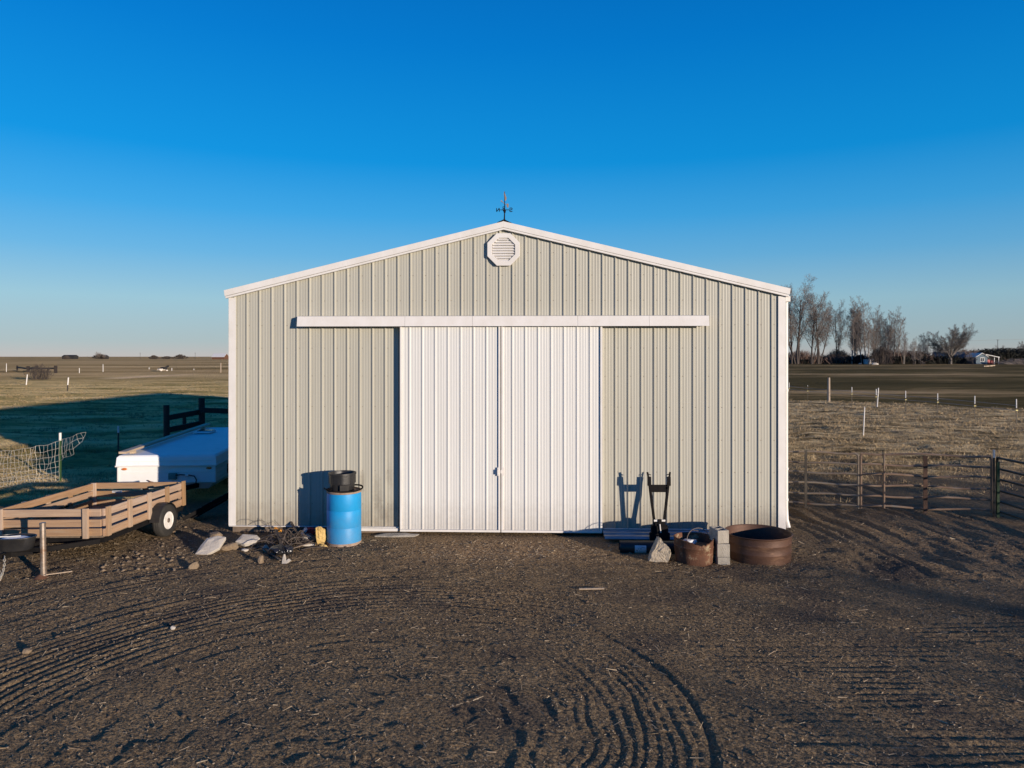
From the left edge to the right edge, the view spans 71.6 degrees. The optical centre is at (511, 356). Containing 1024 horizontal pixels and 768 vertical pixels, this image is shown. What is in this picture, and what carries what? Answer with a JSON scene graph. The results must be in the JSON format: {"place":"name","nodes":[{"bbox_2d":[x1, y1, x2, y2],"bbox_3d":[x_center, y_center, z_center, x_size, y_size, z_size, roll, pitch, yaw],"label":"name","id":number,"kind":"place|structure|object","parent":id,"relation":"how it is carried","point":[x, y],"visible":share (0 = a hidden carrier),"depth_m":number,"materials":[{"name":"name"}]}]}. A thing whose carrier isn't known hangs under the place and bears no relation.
{"place":"outdoors","nodes":[
{"label":"outdoors","id":0,"kind":"place"},
{"bbox_2d":[62,355,77,358],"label":"long dark barn","id":1,"kind":"structure","parent":0,"point":[73,356],"depth_m":898.10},
{"bbox_2d":[0,380,228,503],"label":"winter grass","id":2,"kind":"structure","parent":0,"point":[75,437],"depth_m":33.50,"materials":[{"name":"plant"}]},
{"bbox_2d":[212,353,228,358],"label":"red farm barn","id":3,"kind":"structure","parent":0,"point":[220,356],"depth_m":797.94,"materials":[{"name":"metal"}]},
{"bbox_2d":[0,357,1023,767],"bbox_3d":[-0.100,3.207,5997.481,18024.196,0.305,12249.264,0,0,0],"label":"ground","id":4,"kind":"structure","parent":0,"point":[282,731],"depth_m":8.37,"materials":[{"name":"soil"}]},
{"bbox_2d":[22,648,31,653],"bbox_3d":[-5.260,3.201,7.705,0.093,0.074,0.078,0,0,0],"label":"stone","id":5,"kind":"object","parent":4,"relation":"on","point":[26,650],"visible":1,"depth_m":7.68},
{"bbox_2d":[16,365,56,372],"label":"brace fence","id":6,"kind":"object","parent":4,"relation":"on","point":[27,368],"visible":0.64,"depth_m":141.87,"materials":[{"name":"brown wood"}]},
{"bbox_2d":[24,363,51,379],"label":"leafless bush","id":7,"kind":"object","parent":4,"relation":"on","point":[39,376],"visible":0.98,"depth_m":96.87,"materials":[{"name":"brown plant"}]},
{"bbox_2d":[59,433,61,481],"bbox_3d":[-11.709,2.706,18.409,0.062,1.464,0.073,0,0,-35],"label":"steel post","id":8,"kind":"object","parent":4,"relation":"on","point":[60,456],"visible":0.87,"depth_m":18.40,"materials":[{"name":"metal"}]},
{"bbox_2d":[0,432,85,486],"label":"wire fence","id":9,"kind":"object","parent":8,"relation":"attached to","point":[14,462],"visible":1,"depth_m":17.97,"materials":[{"name":"metal"}]},
{"bbox_2d":[0,481,185,580],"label":"utility trailer","id":10,"kind":"object","parent":4,"relation":"on","point":[68,523],"visible":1,"depth_m":11.75,"materials":[{"name":"brown wood"}]},
{"bbox_2d":[0,533,36,551],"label":"plastic tub","id":11,"kind":"object","parent":10,"relation":"on","point":[15,542],"visible":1,"depth_m":10.17,"materials":[{"name":"plastic"}]},
{"bbox_2d":[87,354,108,358],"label":"horizon bush","id":12,"kind":"object","parent":4,"relation":"on","point":[95,356],"visible":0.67,"depth_m":898.79,"materials":[{"name":"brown plant"}]},
{"bbox_2d":[117,426,118,456],"bbox_3d":[-10.804,2.687,19.507,0.047,1.557,0.059,0,0,0],"label":"steel post","id":13,"kind":"object","parent":4,"relation":"on","point":[117,441],"visible":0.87,"depth_m":19.50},
{"bbox_2d":[148,355,158,358],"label":"horizon bush","id":14,"kind":"object","parent":4,"relation":"on","point":[153,357],"visible":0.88,"depth_m":848.83,"materials":[{"name":"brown plant"}]},
{"bbox_2d":[157,365,168,370],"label":"cow","id":15,"kind":"object","parent":4,"relation":"on","point":[163,368],"visible":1,"depth_m":154.18},
{"bbox_2d":[100,526,228,571],"bbox_3d":[-5.606,3.191,12.019,1.452,0.099,2.843,0,0,0],"label":"rubble","id":16,"kind":"object","parent":4,"relation":"on","point":[137,553],"visible":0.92,"depth_m":11.29,"materials":[{"name":"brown stone"}]},
{"bbox_2d":[157,356,176,358],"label":"horizon bush","id":17,"kind":"object","parent":4,"relation":"on","point":[166,357],"visible":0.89,"depth_m":849.26,"materials":[{"name":"brown plant"}]},
{"bbox_2d":[115,427,228,489],"bbox_3d":[-7.707,2.600,17.512,2.129,1.220,6.241,0,0,-5],"label":"folded camper","id":18,"kind":"object","parent":4,"relation":"on","point":[197,458],"visible":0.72,"depth_m":15.55,"materials":[{"name":"white metal"}]},
{"bbox_2d":[119,423,210,453],"bbox_3d":[-8.568,2.042,17.878,0.155,0.217,5.328,0,0,-5],"label":"roof plank","id":19,"kind":"object","parent":18,"relation":"on","point":[144,445],"visible":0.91,"depth_m":17.16,"materials":[{"name":"wood"}]},
{"bbox_2d":[174,354,188,358],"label":"horizon bush","id":20,"kind":"object","parent":4,"relation":"on","point":[179,356],"visible":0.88,"depth_m":849.56,"materials":[{"name":"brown plant"}]},
{"bbox_2d":[188,562,198,568],"bbox_3d":[-4.816,3.170,10.735,0.148,0.134,0.109,0,0,-39],"label":"stone","id":21,"kind":"object","parent":4,"relation":"on","point":[194,565],"visible":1,"depth_m":10.70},
{"bbox_2d":[163,398,228,436],"bbox_3d":[-9.715,2.309,22.006,1.914,1.984,2.197,0,0,0],"label":"corral fence","id":22,"kind":"object","parent":4,"relation":"on","point":[201,411],"visible":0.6,"depth_m":22.02,"materials":[{"name":"brown wood"}]},
{"bbox_2d":[182,492,228,520],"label":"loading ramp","id":23,"kind":"structure","parent":4,"relation":"on","point":[210,505],"depth_m":14.07,"materials":[{"name":"metal"}]},
{"bbox_2d":[195,536,225,554],"bbox_3d":[-4.931,3.102,11.632,0.482,0.080,0.356,-12,37,-14],"label":"stone slab","id":24,"kind":"object","parent":4,"relation":"on","point":[211,545],"depth_m":11.60,"materials":[{"name":"stone"}]},
{"bbox_2d":[209,531,223,537],"bbox_3d":[-5.187,3.152,12.453,0.235,0.148,0.197,0,0,0],"label":"stone","id":25,"kind":"object","parent":4,"relation":"on","point":[215,533],"visible":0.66,"depth_m":12.41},
{"bbox_2d":[219,542,239,550],"bbox_3d":[-4.689,3.176,11.802,0.349,0.165,0.189,0,0,-17],"label":"stone","id":26,"kind":"object","parent":4,"relation":"on","point":[231,546],"visible":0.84,"depth_m":11.74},
{"bbox_2d":[235,534,259,546],"bbox_3d":[-4.450,3.098,11.978,0.374,0.088,0.248,4,24,-3],"label":"stone slab","id":27,"kind":"object","parent":4,"relation":"on","point":[244,540],"depth_m":11.93,"materials":[{"name":"stone"}]},
{"bbox_2d":[258,555,263,563],"bbox_3d":[-3.915,3.173,11.065,0.087,0.156,0.117,0,0,0],"label":"stone","id":28,"kind":"object","parent":4,"relation":"on","point":[260,559],"visible":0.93,"depth_m":11.02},
{"bbox_2d":[268,544,286,555],"bbox_3d":[-3.754,3.139,11.437,0.304,0.204,0.245,0,0,-32],"label":"plastic bag","id":29,"kind":"object","parent":4,"relation":"on","point":[278,550],"visible":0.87,"depth_m":11.37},
{"bbox_2d":[240,520,326,551],"bbox_3d":[-3.714,3.029,11.977,1.879,0.344,0.955,0,0,0],"label":"wire tangle","id":30,"kind":"object","parent":4,"relation":"on","point":[290,540],"visible":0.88,"depth_m":12.00,"materials":[{"name":"metal"}]},
{"bbox_2d":[260,546,280,560],"bbox_3d":[-3.882,3.159,11.416,0.035,0.026,0.958,0,0,-37],"label":"scrap stick","id":31,"kind":"object","parent":30,"relation":"on","point":[275,556],"visible":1,"depth_m":11.26,"materials":[{"name":"wood"}]},
{"bbox_2d":[274,529,283,545],"bbox_3d":[-3.926,3.058,11.968,0.050,0.140,0.722,0,0,-26],"label":"scrap stick","id":32,"kind":"object","parent":30,"relation":"in","point":[279,538],"visible":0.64,"depth_m":11.95,"materials":[{"name":"wood"}]},
{"bbox_2d":[282,554,290,563],"bbox_3d":[-3.501,3.152,11.047,0.137,0.147,0.050,0,-15,10],"label":"broken tile","id":33,"kind":"object","parent":4,"relation":"on","point":[285,560],"visible":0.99,"depth_m":11.02,"materials":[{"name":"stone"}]},
{"bbox_2d":[283,545,293,554],"bbox_3d":[-3.642,3.162,11.480,0.202,0.220,0.134,0,0,0],"label":"plastic bag","id":34,"kind":"object","parent":4,"relation":"on","point":[288,549],"visible":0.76,"depth_m":11.45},
{"bbox_2d":[293,542,310,547],"bbox_3d":[-3.518,3.148,11.823,0.040,0.020,0.409,0,0,30],"label":"scrap stick","id":35,"kind":"object","parent":4,"relation":"on","point":[302,545],"visible":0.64,"depth_m":11.84,"materials":[{"name":"grey wood"}]},
{"bbox_2d":[302,534,311,541],"bbox_3d":[-3.549,3.146,12.291,0.198,0.150,0.158,0,0,0],"label":"stone","id":36,"kind":"object","parent":4,"relation":"on","point":[308,535],"visible":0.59,"depth_m":12.24,"materials":[{"name":"stone"}]},
{"bbox_2d":[301,527,315,534],"bbox_3d":[-3.610,3.100,12.636,0.265,0.100,0.180,0,0,-22],"label":"crushed carton","id":37,"kind":"object","parent":4,"relation":"on","point":[311,530],"visible":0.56,"depth_m":12.57,"materials":[{"name":"white cardboard"}]},
{"bbox_2d":[315,526,325,544],"bbox_3d":[-3.257,3.064,12.074,0.182,0.374,0.151,0,0,0],"label":"foam block","id":38,"kind":"object","parent":4,"relation":"on","point":[320,531],"depth_m":12.03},
{"bbox_2d":[326,487,361,546],"bbox_3d":[-2.890,2.757,12.230,0.590,0.934,0.590,0,0,0],"label":"plastic barrel","id":39,"kind":"object","parent":4,"relation":"on","point":[343,519],"visible":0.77,"depth_m":11.98,"materials":[{"name":"plastic"}]},
{"bbox_2d":[328,470,355,490],"bbox_3d":[-2.925,2.152,12.244,0.476,0.310,0.488,0,0,-10],"label":"stock bucket","id":40,"kind":"object","parent":39,"relation":"on","point":[342,480],"visible":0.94,"depth_m":12.07,"materials":[{"name":"black plastic"}]},
{"bbox_2d":[323,484,362,492],"bbox_3d":[-2.898,2.268,12.230,0.673,0.064,0.620,-2,1,0],"label":"barrel hoop","id":41,"kind":"object","parent":39,"relation":"on","point":[345,491],"visible":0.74,"depth_m":12.00,"materials":[{"name":"metal"}]},
{"bbox_2d":[375,533,418,536],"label":"concrete slab","id":42,"kind":"structure","parent":4,"relation":"on","point":[397,535],"depth_m":12.49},
{"bbox_2d":[356,539,646,571],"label":"chaff litter","id":43,"kind":"object","parent":4,"relation":"on","point":[517,552],"visible":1,"depth_m":11.61,"materials":[{"name":"plant"}]},
{"bbox_2d":[224,221,790,532],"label":"metal barn","id":44,"kind":"structure","parent":4,"relation":"on","point":[503,376],"depth_m":12.61,"materials":[{"name":"beige paint"}]},
{"bbox_2d":[400,326,500,531],"bbox_3d":[-1.096,1.288,12.607,1.786,3.644,0.138,0,0,2],"label":"sliding door","id":45,"kind":"structure","parent":44,"relation":"in","point":[450,376],"depth_m":12.61,"materials":[{"name":"white paint"}]},
{"bbox_2d":[496,192,511,222],"bbox_3d":[-0.135,-2.652,12.718,0.294,0.615,0.262,0,0,2],"label":"weather vane","id":46,"kind":"object","parent":44,"relation":"on","point":[504,209],"visible":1,"depth_m":12.70,"materials":[{"name":"metal"}]},
{"bbox_2d":[500,326,601,532],"bbox_3d":[0.696,1.288,12.560,1.794,3.644,0.114,0,0,2],"label":"sliding door","id":47,"kind":"structure","parent":44,"relation":"in","point":[551,470],"depth_m":12.55,"materials":[{"name":"white paint"}]},
{"bbox_2d":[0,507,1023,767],"bbox_3d":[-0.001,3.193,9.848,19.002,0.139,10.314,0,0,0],"label":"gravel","id":48,"kind":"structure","parent":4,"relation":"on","point":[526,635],"depth_m":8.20,"materials":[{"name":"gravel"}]},
{"bbox_2d":[0,507,1023,767],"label":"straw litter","id":49,"kind":"object","parent":4,"relation":"on","point":[528,643],"visible":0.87,"depth_m":8.05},
{"bbox_2d":[17,503,1023,766],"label":"dirt clods","id":50,"kind":"object","parent":4,"relation":"on","point":[581,615],"visible":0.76,"depth_m":9.35,"materials":[{"name":"soil"}]},
{"bbox_2d":[579,588,603,589],"bbox_3d":[1.095,3.189,9.758,0.343,0.017,0.035,0,0,0],"label":"loose lath","id":51,"kind":"object","parent":4,"relation":"on","point":[589,588],"visible":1,"depth_m":9.74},
{"bbox_2d":[619,540,674,553],"bbox_3d":[2.250,3.124,11.634,0.980,0.208,0.211,0,0,2],"label":"plastic pipe","id":52,"kind":"object","parent":4,"relation":"on","point":[627,546],"visible":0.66,"depth_m":11.55,"materials":[{"name":"plastic"}]},
{"bbox_2d":[603,530,708,539],"bbox_3d":[2.672,3.091,12.331,2.153,0.071,0.410,0,0,2],"label":"roofing sheet","id":53,"kind":"object","parent":4,"relation":"on","point":[626,534],"visible":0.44,"depth_m":12.34,"materials":[{"name":"metal"}]},
{"bbox_2d":[646,472,670,540],"bbox_3d":[2.520,2.583,12.159,0.419,1.202,0.146,0,-3,0],"label":"post hole auger frame","id":54,"kind":"object","parent":4,"relation":"on","point":[659,527],"visible":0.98,"depth_m":12.14,"materials":[{"name":"metal"}]},
{"bbox_2d":[648,536,670,561],"bbox_3d":[2.315,3.031,11.168,0.368,0.405,0.279,3,-5,14],"label":"concrete chunk","id":55,"kind":"object","parent":4,"relation":"on","point":[660,550],"visible":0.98,"depth_m":11.06,"materials":[{"name":"concrete"}]},
{"bbox_2d":[673,528,713,566],"bbox_3d":[2.854,2.946,11.112,0.623,0.521,0.623,0,0,-20],"label":"fire bucket","id":56,"kind":"object","parent":4,"relation":"on","point":[700,552],"visible":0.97,"depth_m":10.91,"materials":[{"name":"metal"}]},
{"bbox_2d":[684,539,696,543],"bbox_3d":[2.794,2.918,11.144,0.234,0.110,0.178,0,0,-33],"label":"crumpled bag","id":57,"kind":"object","parent":56,"relation":"on","point":[693,541],"visible":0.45,"depth_m":11.11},
{"bbox_2d":[713,553,729,564],"bbox_3d":[3.250,3.183,11.060,0.190,0.190,0.300,0,0,-2],"label":"cinder block","id":58,"kind":"object","parent":4,"relation":"on","point":[722,560],"depth_m":10.91,"materials":[{"name":"concrete"}]},
{"bbox_2d":[713,542,729,556],"bbox_3d":[3.257,2.985,11.068,0.190,0.200,0.300,0,0,2],"label":"cinder block","id":59,"kind":"object","parent":58,"relation":"on","point":[721,550],"depth_m":10.92,"materials":[{"name":"concrete"}]},
{"bbox_2d":[709,526,728,543],"bbox_3d":[3.230,2.782,11.090,0.185,0.200,0.300,0,0,-10],"label":"cinder block","id":60,"kind":"object","parent":59,"relation":"on","point":[719,534],"depth_m":10.96,"materials":[{"name":"concrete"}]},
{"bbox_2d":[725,524,792,565],"bbox_3d":[3.930,3.010,11.348,1.049,0.426,1.041,0,0,0],"label":"fire ring","id":61,"kind":"object","parent":4,"relation":"on","point":[755,544],"visible":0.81,"depth_m":11.00,"materials":[{"name":"metal"}]},
{"bbox_2d":[788,292,804,363],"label":"cottonwood tree","id":62,"kind":"object","parent":4,"relation":"on","point":[791,361],"visible":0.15,"depth_m":304.92,"materials":[{"name":"brown plant"}]},
{"bbox_2d":[785,274,817,363],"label":"cottonwood tree","id":63,"kind":"object","parent":4,"relation":"on","point":[800,316],"visible":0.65,"depth_m":299.85,"materials":[{"name":"brown plant"}]},
{"bbox_2d":[804,451,806,507],"bbox_3d":[6.190,2.690,14.989,0.055,1.410,0.049,0,0,0],"label":"steel post","id":64,"kind":"object","parent":4,"relation":"on","point":[805,479],"visible":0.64,"depth_m":14.96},
{"bbox_2d":[796,292,831,363],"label":"cottonwood tree","id":65,"kind":"object","parent":4,"relation":"on","point":[813,338],"visible":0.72,"depth_m":299.89,"materials":[{"name":"brown plant"}]},
{"bbox_2d":[788,350,840,363],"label":"bush","id":66,"kind":"object","parent":4,"relation":"on","point":[803,355],"visible":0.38,"depth_m":309.55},
{"bbox_2d":[788,359,850,363],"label":"weeds","id":67,"kind":"object","parent":4,"relation":"on","point":[805,361],"visible":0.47,"depth_m":306.58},
{"bbox_2d":[802,287,842,363],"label":"cottonwood tree","id":68,"kind":"object","parent":4,"relation":"on","point":[819,361],"visible":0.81,"depth_m":300.08,"materials":[{"name":"brown plant"}]},
{"bbox_2d":[788,451,859,508],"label":"tube gate","id":69,"kind":"structure","parent":4,"relation":"on","point":[839,473],"depth_m":14.95,"materials":[{"name":"metal"}]},
{"bbox_2d":[803,355,849,363],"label":"bush","id":70,"kind":"object","parent":4,"relation":"on","point":[833,358],"visible":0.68,"depth_m":305.98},
{"bbox_2d":[827,378,829,400],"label":"wooden post","id":71,"kind":"object","parent":4,"relation":"on","point":[828,389],"visible":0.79,"depth_m":49.26,"materials":[{"name":"brown wood"}]},
{"bbox_2d":[826,299,850,363],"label":"cottonwood tree","id":72,"kind":"object","parent":4,"relation":"on","point":[841,330],"visible":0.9,"depth_m":303.30,"materials":[{"name":"brown plant"}]},
{"bbox_2d":[826,348,850,358],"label":"bush","id":73,"kind":"object","parent":4,"relation":"on","point":[841,353],"visible":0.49,"depth_m":310.90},
{"bbox_2d":[829,356,877,363],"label":"hedge","id":74,"kind":"object","parent":4,"relation":"on","point":[843,359],"visible":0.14,"depth_m":306.05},
{"bbox_2d":[847,302,861,355],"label":"poplar tree","id":75,"kind":"object","parent":4,"relation":"on","point":[854,332],"visible":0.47,"depth_m":302.88,"materials":[{"name":"brown plant"}]},
{"bbox_2d":[844,297,867,363],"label":"poplar tree","id":76,"kind":"object","parent":4,"relation":"on","point":[853,341],"visible":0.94,"depth_m":299.75,"materials":[{"name":"brown plant"}]},
{"bbox_2d":[844,354,867,363],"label":"hedge","id":77,"kind":"object","parent":4,"relation":"on","point":[857,359],"visible":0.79,"depth_m":299.21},
{"bbox_2d":[849,307,865,355],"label":"poplar tree","id":78,"kind":"object","parent":4,"relation":"on","point":[857,335],"visible":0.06,"depth_m":307.88,"materials":[{"name":"brown plant"}]},
{"bbox_2d":[849,296,874,362],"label":"poplar tree","id":79,"kind":"object","parent":4,"relation":"on","point":[866,328],"visible":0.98,"depth_m":298.32,"materials":[{"name":"brown plant"}]},
{"bbox_2d":[863,407,864,434],"bbox_3d":[14.421,2.750,29.115,0.045,1.355,0.044,3,0,0],"label":"white pole","id":80,"kind":"object","parent":4,"relation":"on","point":[863,420],"visible":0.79,"depth_m":29.10,"materials":[{"name":"plastic"}]},
{"bbox_2d":[863,357,870,363],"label":"shed","id":81,"kind":"structure","parent":4,"relation":"on","point":[866,360],"depth_m":297.12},
{"bbox_2d":[869,305,887,358],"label":"poplar tree","id":82,"kind":"object","parent":4,"relation":"on","point":[876,338],"visible":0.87,"depth_m":301.33,"materials":[{"name":"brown plant"}]},
{"bbox_2d":[869,313,891,348],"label":"poplar tree","id":83,"kind":"object","parent":4,"relation":"on","point":[881,341],"visible":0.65,"depth_m":304.32,"materials":[{"name":"brown plant"}]},
{"bbox_2d":[863,345,897,363],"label":"bush","id":84,"kind":"object","parent":4,"relation":"on","point":[881,354],"visible":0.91,"depth_m":290.95,"materials":[{"name":"brown plant"}]},
{"bbox_2d":[881,311,898,351],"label":"poplar tree","id":85,"kind":"object","parent":4,"relation":"on","point":[888,328],"visible":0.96,"depth_m":300.52,"materials":[{"name":"brown plant"}]},
{"bbox_2d":[885,306,906,355],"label":"poplar tree","id":86,"kind":"object","parent":4,"relation":"on","point":[897,338],"visible":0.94,"depth_m":299.77,"materials":[{"name":"brown plant"}]},
{"bbox_2d":[866,348,937,363],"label":"bush","id":87,"kind":"object","parent":4,"relation":"on","point":[900,353],"visible":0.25,"depth_m":301.84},
{"bbox_2d":[888,356,919,363],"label":"hedge","id":88,"kind":"object","parent":4,"relation":"on","point":[898,361],"visible":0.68,"depth_m":298.58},
{"bbox_2d":[900,334,909,363],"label":"poplar tree","id":89,"kind":"object","parent":4,"relation":"on","point":[904,344],"visible":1,"depth_m":296.23,"materials":[{"name":"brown plant"}]},
{"bbox_2d":[910,338,919,357],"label":"poplar tree","id":90,"kind":"object","parent":4,"relation":"on","point":[914,348],"visible":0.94,"depth_m":298.31,"materials":[{"name":"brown plant"}]},
{"bbox_2d":[886,351,947,363],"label":"hedge","id":91,"kind":"object","parent":4,"relation":"on","point":[923,356],"visible":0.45,"depth_m":301.61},
{"bbox_2d":[916,333,927,362],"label":"poplar tree","id":92,"kind":"object","parent":4,"relation":"on","point":[921,345],"visible":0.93,"depth_m":300.33,"materials":[{"name":"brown plant"}]},
{"bbox_2d":[923,455,927,512],"bbox_3d":[8.411,2.705,14.485,0.085,1.370,0.074,0,0,0],"label":"steel post","id":93,"kind":"object","parent":4,"relation":"on","point":[925,484],"visible":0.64,"depth_m":14.45,"materials":[{"name":"metal"}]},
{"bbox_2d":[920,338,930,355],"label":"poplar tree","id":94,"kind":"object","parent":4,"relation":"on","point":[927,347],"visible":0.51,"depth_m":308.72,"materials":[{"name":"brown plant"}]},
{"bbox_2d":[859,452,992,512],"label":"tube gate","id":95,"kind":"structure","parent":4,"relation":"on","point":[884,496],"depth_m":14.55,"materials":[{"name":"metal"}]},
{"bbox_2d":[932,352,965,363],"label":"dark shed","id":96,"kind":"structure","parent":4,"relation":"on","point":[961,354],"depth_m":304.47,"materials":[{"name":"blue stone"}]},
{"bbox_2d":[921,322,977,363],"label":"maple tree","id":97,"kind":"object","parent":4,"relation":"on","point":[961,342],"visible":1,"depth_m":295.65,"materials":[{"name":"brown plant"}]},
{"bbox_2d":[915,351,993,363],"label":"bush","id":98,"kind":"object","parent":4,"relation":"on","point":[941,355],"visible":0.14,"depth_m":304.77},
{"bbox_2d":[906,355,1004,363],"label":"hedge","id":99,"kind":"object","parent":4,"relation":"on","point":[945,359],"visible":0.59,"depth_m":300.00,"materials":[{"name":"plant"}]},
{"bbox_2d":[965,350,976,363],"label":"cottonwood tree","id":100,"kind":"object","parent":4,"relation":"on","point":[970,355],"visible":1,"depth_m":285.03,"materials":[{"name":"brown plant"}]},
{"bbox_2d":[965,353,999,363],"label":"house","id":101,"kind":"structure","parent":4,"relation":"on","point":[982,358],"depth_m":296.00,"materials":[{"name":"blue"}]},
{"bbox_2d":[960,348,1005,363],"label":"bush","id":102,"kind":"object","parent":4,"relation":"on","point":[977,352],"visible":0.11,"depth_m":307.94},
{"bbox_2d":[959,347,1023,363],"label":"windbreak","id":103,"kind":"object","parent":4,"relation":"on","point":[1008,354],"visible":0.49,"depth_m":309.56,"materials":[{"name":"plant"}]},
{"bbox_2d":[993,450,994,516],"bbox_3d":[9.608,2.629,14.170,0.042,1.534,0.053,0,0,0],"label":"steel post","id":104,"kind":"object","parent":4,"relation":"on","point":[993,483],"visible":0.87,"depth_m":14.16,"materials":[{"name":"brown metal"}]},
{"bbox_2d":[997,462,999,517],"bbox_3d":[9.627,2.745,14.078,0.050,1.300,0.045,0,0,0],"label":"steel post","id":105,"kind":"object","parent":4,"relation":"on","point":[998,489],"visible":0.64,"depth_m":14.06,"materials":[{"name":"metal"}]},
{"bbox_2d":[993,358,1023,363],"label":"weeds","id":106,"kind":"object","parent":4,"relation":"on","point":[1018,361],"visible":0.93,"depth_m":287.64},
{"bbox_2d":[996,456,1023,520],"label":"tube gate","id":107,"kind":"structure","parent":4,"relation":"on","point":[1011,482],"depth_m":13.85,"materials":[{"name":"metal"}]},
{"bbox_2d":[0,0,1023,356],"label":"sky","id":108,"kind":"structure","parent":0,"point":[159,159],"materials":[{"name":"blue"}]},
{"bbox_2d":[788,399,1023,501],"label":"dry grass","id":109,"kind":"structure","parent":0,"point":[902,444],"depth_m":27.81,"materials":[{"name":"plant"}]},
{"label":"fence post","id":110,"kind":"object","parent":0,"visible":0},
{"bbox_2d":[791,386,1016,410],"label":"fence wire","id":111,"kind":"object","parent":110,"relation":"attached to","point":[914,400],"visible":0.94,"depth_m":40.77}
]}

